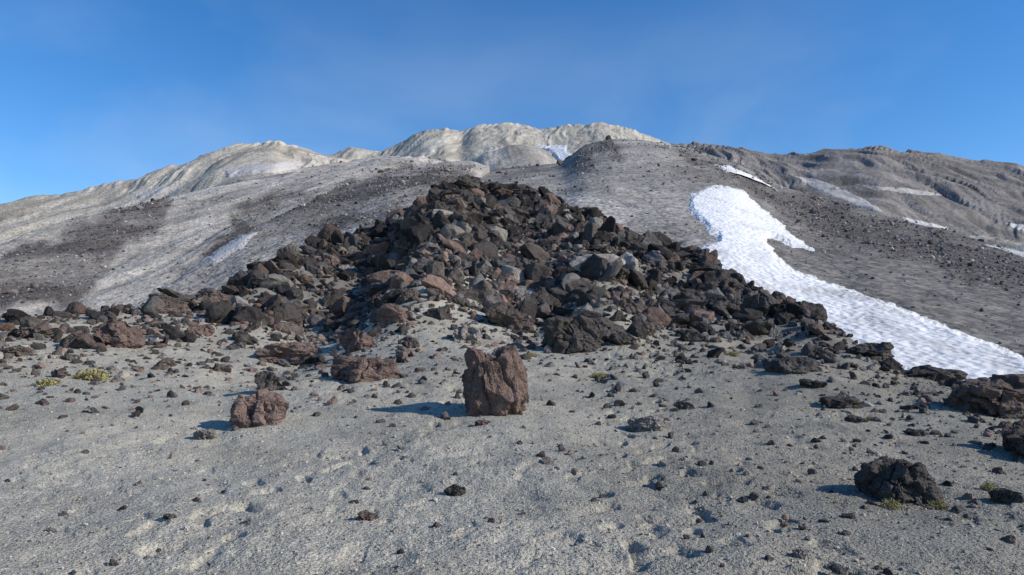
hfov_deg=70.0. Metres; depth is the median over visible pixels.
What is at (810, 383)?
boulder
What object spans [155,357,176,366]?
boulder
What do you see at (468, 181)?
boulder
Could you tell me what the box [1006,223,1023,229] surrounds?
snow patch
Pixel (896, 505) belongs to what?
alpine cushion plant
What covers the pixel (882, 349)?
boulder
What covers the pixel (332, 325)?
boulder
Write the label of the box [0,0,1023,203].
sky
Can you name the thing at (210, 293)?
boulder
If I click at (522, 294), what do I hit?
boulder
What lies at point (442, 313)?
boulder
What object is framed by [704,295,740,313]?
boulder
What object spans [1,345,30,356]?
boulder
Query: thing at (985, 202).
mountain
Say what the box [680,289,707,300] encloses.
boulder
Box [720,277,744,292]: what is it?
boulder
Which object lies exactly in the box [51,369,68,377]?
boulder
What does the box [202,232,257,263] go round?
snow patch
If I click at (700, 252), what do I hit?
boulder
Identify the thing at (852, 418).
boulder
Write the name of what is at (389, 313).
boulder
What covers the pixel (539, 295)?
boulder
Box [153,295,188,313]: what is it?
boulder
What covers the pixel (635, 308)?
boulder
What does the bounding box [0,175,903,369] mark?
ridge lava rubble
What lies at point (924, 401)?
scattered stones
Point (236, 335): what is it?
boulder
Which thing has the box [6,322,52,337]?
boulder
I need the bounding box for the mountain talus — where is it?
[0,135,1023,349]
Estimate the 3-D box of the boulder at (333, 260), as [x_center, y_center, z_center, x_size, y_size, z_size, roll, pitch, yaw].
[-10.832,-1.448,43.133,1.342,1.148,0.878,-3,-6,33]
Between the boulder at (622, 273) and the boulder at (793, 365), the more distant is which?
the boulder at (622, 273)
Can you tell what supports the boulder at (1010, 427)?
on the ground
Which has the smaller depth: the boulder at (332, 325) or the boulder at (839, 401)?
the boulder at (839, 401)
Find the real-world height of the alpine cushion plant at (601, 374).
0.154 m
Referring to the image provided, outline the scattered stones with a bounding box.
[0,265,1023,574]
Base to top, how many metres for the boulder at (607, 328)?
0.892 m
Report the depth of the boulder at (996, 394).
12.71 m
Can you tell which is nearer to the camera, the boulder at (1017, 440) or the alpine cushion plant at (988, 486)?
the alpine cushion plant at (988, 486)
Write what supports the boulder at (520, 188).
on the ground
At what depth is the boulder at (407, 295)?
25.96 m
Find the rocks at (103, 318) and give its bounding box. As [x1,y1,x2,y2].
[0,188,979,423]
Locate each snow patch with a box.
[127,183,184,199]
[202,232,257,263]
[224,161,304,177]
[537,144,571,160]
[659,143,695,149]
[714,164,774,188]
[789,173,881,210]
[864,185,951,197]
[902,217,947,228]
[985,244,1023,256]
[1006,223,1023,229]
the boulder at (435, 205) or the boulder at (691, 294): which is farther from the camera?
the boulder at (435, 205)
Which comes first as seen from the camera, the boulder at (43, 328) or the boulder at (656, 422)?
the boulder at (656, 422)
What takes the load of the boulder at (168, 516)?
on the ground
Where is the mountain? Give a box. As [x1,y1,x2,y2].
[0,122,1023,356]
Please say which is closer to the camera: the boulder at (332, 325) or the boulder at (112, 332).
the boulder at (112, 332)
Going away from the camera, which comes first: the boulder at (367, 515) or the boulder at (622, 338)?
the boulder at (367, 515)
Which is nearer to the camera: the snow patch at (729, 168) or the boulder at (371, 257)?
the boulder at (371, 257)
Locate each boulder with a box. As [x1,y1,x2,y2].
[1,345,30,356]
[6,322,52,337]
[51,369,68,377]
[59,330,107,348]
[92,318,146,348]
[131,410,140,417]
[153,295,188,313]
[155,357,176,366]
[163,513,176,518]
[186,321,214,336]
[193,428,217,439]
[194,287,231,300]
[210,363,231,372]
[229,388,289,427]
[231,331,251,340]
[254,371,288,391]
[255,342,316,364]
[276,245,298,255]
[304,308,316,313]
[305,354,324,363]
[321,254,339,266]
[324,319,343,329]
[330,356,400,382]
[338,327,377,354]
[355,510,378,520]
[367,253,376,263]
[367,294,383,309]
[376,303,409,324]
[396,288,420,301]
[401,340,419,347]
[425,201,449,211]
[425,304,452,320]
[443,484,465,495]
[453,324,483,343]
[456,175,481,188]
[461,345,528,415]
[474,420,490,425]
[486,303,534,332]
[509,203,522,209]
[512,184,538,194]
[514,289,531,302]
[516,286,564,311]
[540,314,604,353]
[572,302,595,315]
[595,317,624,341]
[607,331,636,344]
[614,267,629,281]
[618,297,643,313]
[627,414,669,431]
[638,321,655,335]
[645,299,707,324]
[673,400,695,409]
[678,330,703,341]
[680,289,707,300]
[691,247,709,257]
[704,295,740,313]
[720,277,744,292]
[739,292,778,309]
[763,356,822,373]
[786,300,827,317]
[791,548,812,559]
[799,378,827,387]
[818,395,863,408]
[844,414,868,422]
[846,342,894,359]
[854,458,943,504]
[900,364,967,380]
[902,428,927,435]
[942,374,1023,418]
[988,488,1023,503]
[1001,419,1023,450]
[1005,434,1023,455]
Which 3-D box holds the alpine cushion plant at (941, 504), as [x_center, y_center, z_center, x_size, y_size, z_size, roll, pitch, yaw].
[4.024,2.058,6.946,0.256,0.096,0.198,0,-5,0]
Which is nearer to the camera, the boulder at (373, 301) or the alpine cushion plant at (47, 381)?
the alpine cushion plant at (47, 381)
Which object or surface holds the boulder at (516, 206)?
on the ground
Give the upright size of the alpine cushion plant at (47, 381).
0.210 m
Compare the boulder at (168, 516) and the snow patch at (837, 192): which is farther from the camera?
the snow patch at (837, 192)
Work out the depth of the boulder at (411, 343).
19.95 m
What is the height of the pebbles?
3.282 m
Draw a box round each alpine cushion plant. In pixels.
[32,377,63,386]
[68,368,112,380]
[589,372,607,376]
[724,350,738,355]
[878,498,905,510]
[924,499,949,508]
[976,481,997,490]
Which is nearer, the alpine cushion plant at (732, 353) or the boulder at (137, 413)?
the boulder at (137, 413)
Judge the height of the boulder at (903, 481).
0.534 m
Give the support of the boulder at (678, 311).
on the ground
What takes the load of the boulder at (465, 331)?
on the ground
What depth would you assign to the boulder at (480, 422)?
10.94 m
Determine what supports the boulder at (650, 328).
on the ground
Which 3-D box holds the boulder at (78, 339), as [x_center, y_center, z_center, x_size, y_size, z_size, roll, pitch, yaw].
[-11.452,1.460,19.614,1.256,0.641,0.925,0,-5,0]
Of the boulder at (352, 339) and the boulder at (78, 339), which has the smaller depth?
the boulder at (78, 339)
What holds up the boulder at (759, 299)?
on the ground
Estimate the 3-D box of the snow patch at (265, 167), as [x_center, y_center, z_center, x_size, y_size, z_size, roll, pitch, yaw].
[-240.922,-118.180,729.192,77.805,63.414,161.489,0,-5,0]
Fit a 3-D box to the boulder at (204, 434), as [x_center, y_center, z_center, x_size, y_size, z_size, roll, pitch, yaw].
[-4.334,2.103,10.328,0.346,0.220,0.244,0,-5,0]
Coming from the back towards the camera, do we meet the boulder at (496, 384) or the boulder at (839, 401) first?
the boulder at (839, 401)
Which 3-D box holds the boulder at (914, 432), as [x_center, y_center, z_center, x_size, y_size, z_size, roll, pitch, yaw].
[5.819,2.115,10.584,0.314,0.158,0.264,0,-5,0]
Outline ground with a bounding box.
[0,203,1023,574]
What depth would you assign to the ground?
8.21 m
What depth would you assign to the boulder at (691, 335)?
22.82 m
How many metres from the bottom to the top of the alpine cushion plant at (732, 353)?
0.197 m
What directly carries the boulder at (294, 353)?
on the ground
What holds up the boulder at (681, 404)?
on the ground
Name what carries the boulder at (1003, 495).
on the ground
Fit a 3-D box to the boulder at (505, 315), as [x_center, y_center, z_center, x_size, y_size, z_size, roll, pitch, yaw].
[-0.048,1.120,25.036,1.665,1.213,1.260,0,-5,0]
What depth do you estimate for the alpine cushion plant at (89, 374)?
15.23 m
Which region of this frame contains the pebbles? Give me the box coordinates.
[0,303,1023,574]
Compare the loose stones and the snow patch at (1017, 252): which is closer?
the loose stones
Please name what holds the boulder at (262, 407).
on the ground
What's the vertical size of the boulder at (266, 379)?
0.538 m
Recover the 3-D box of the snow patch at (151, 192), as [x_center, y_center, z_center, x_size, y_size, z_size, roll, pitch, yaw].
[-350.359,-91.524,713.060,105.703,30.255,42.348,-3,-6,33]
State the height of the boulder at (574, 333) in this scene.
1.383 m
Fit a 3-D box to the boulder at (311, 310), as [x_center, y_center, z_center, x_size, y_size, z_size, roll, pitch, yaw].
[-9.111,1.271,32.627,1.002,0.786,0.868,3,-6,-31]
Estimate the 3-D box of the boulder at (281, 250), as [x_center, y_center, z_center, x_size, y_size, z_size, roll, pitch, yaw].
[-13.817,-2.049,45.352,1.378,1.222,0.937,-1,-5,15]
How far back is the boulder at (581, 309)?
24.59 m
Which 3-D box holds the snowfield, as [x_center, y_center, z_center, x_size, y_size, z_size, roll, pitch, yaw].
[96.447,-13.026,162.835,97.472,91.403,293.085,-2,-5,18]
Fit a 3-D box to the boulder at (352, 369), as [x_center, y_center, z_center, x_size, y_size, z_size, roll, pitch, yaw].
[-3.122,1.818,15.627,1.249,0.726,1.269,5,-7,-44]
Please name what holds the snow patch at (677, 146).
on the mountain
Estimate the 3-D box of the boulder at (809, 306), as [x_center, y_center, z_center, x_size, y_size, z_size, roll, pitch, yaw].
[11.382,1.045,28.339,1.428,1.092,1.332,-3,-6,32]
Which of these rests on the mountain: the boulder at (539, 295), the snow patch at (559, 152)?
the snow patch at (559, 152)
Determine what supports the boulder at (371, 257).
on the ground
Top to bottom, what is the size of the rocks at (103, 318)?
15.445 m
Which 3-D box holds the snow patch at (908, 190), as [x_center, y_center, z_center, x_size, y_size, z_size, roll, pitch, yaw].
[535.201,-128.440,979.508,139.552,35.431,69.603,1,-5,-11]
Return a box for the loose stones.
[0,184,1020,514]
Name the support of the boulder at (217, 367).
on the ground
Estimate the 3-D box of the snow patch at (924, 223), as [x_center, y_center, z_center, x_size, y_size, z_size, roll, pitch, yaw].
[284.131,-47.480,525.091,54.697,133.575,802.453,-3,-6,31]
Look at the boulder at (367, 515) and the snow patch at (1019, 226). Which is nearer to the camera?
the boulder at (367, 515)
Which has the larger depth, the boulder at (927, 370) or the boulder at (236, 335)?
the boulder at (236, 335)
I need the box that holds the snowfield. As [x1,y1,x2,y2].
[689,185,1023,380]
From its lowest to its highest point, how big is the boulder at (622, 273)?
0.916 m
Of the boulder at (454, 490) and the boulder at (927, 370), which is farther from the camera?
the boulder at (927, 370)
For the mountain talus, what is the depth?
203.25 m
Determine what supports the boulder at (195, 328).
on the ground
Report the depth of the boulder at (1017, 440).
9.29 m
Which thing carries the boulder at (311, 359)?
on the ground
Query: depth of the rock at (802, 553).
5.17 m

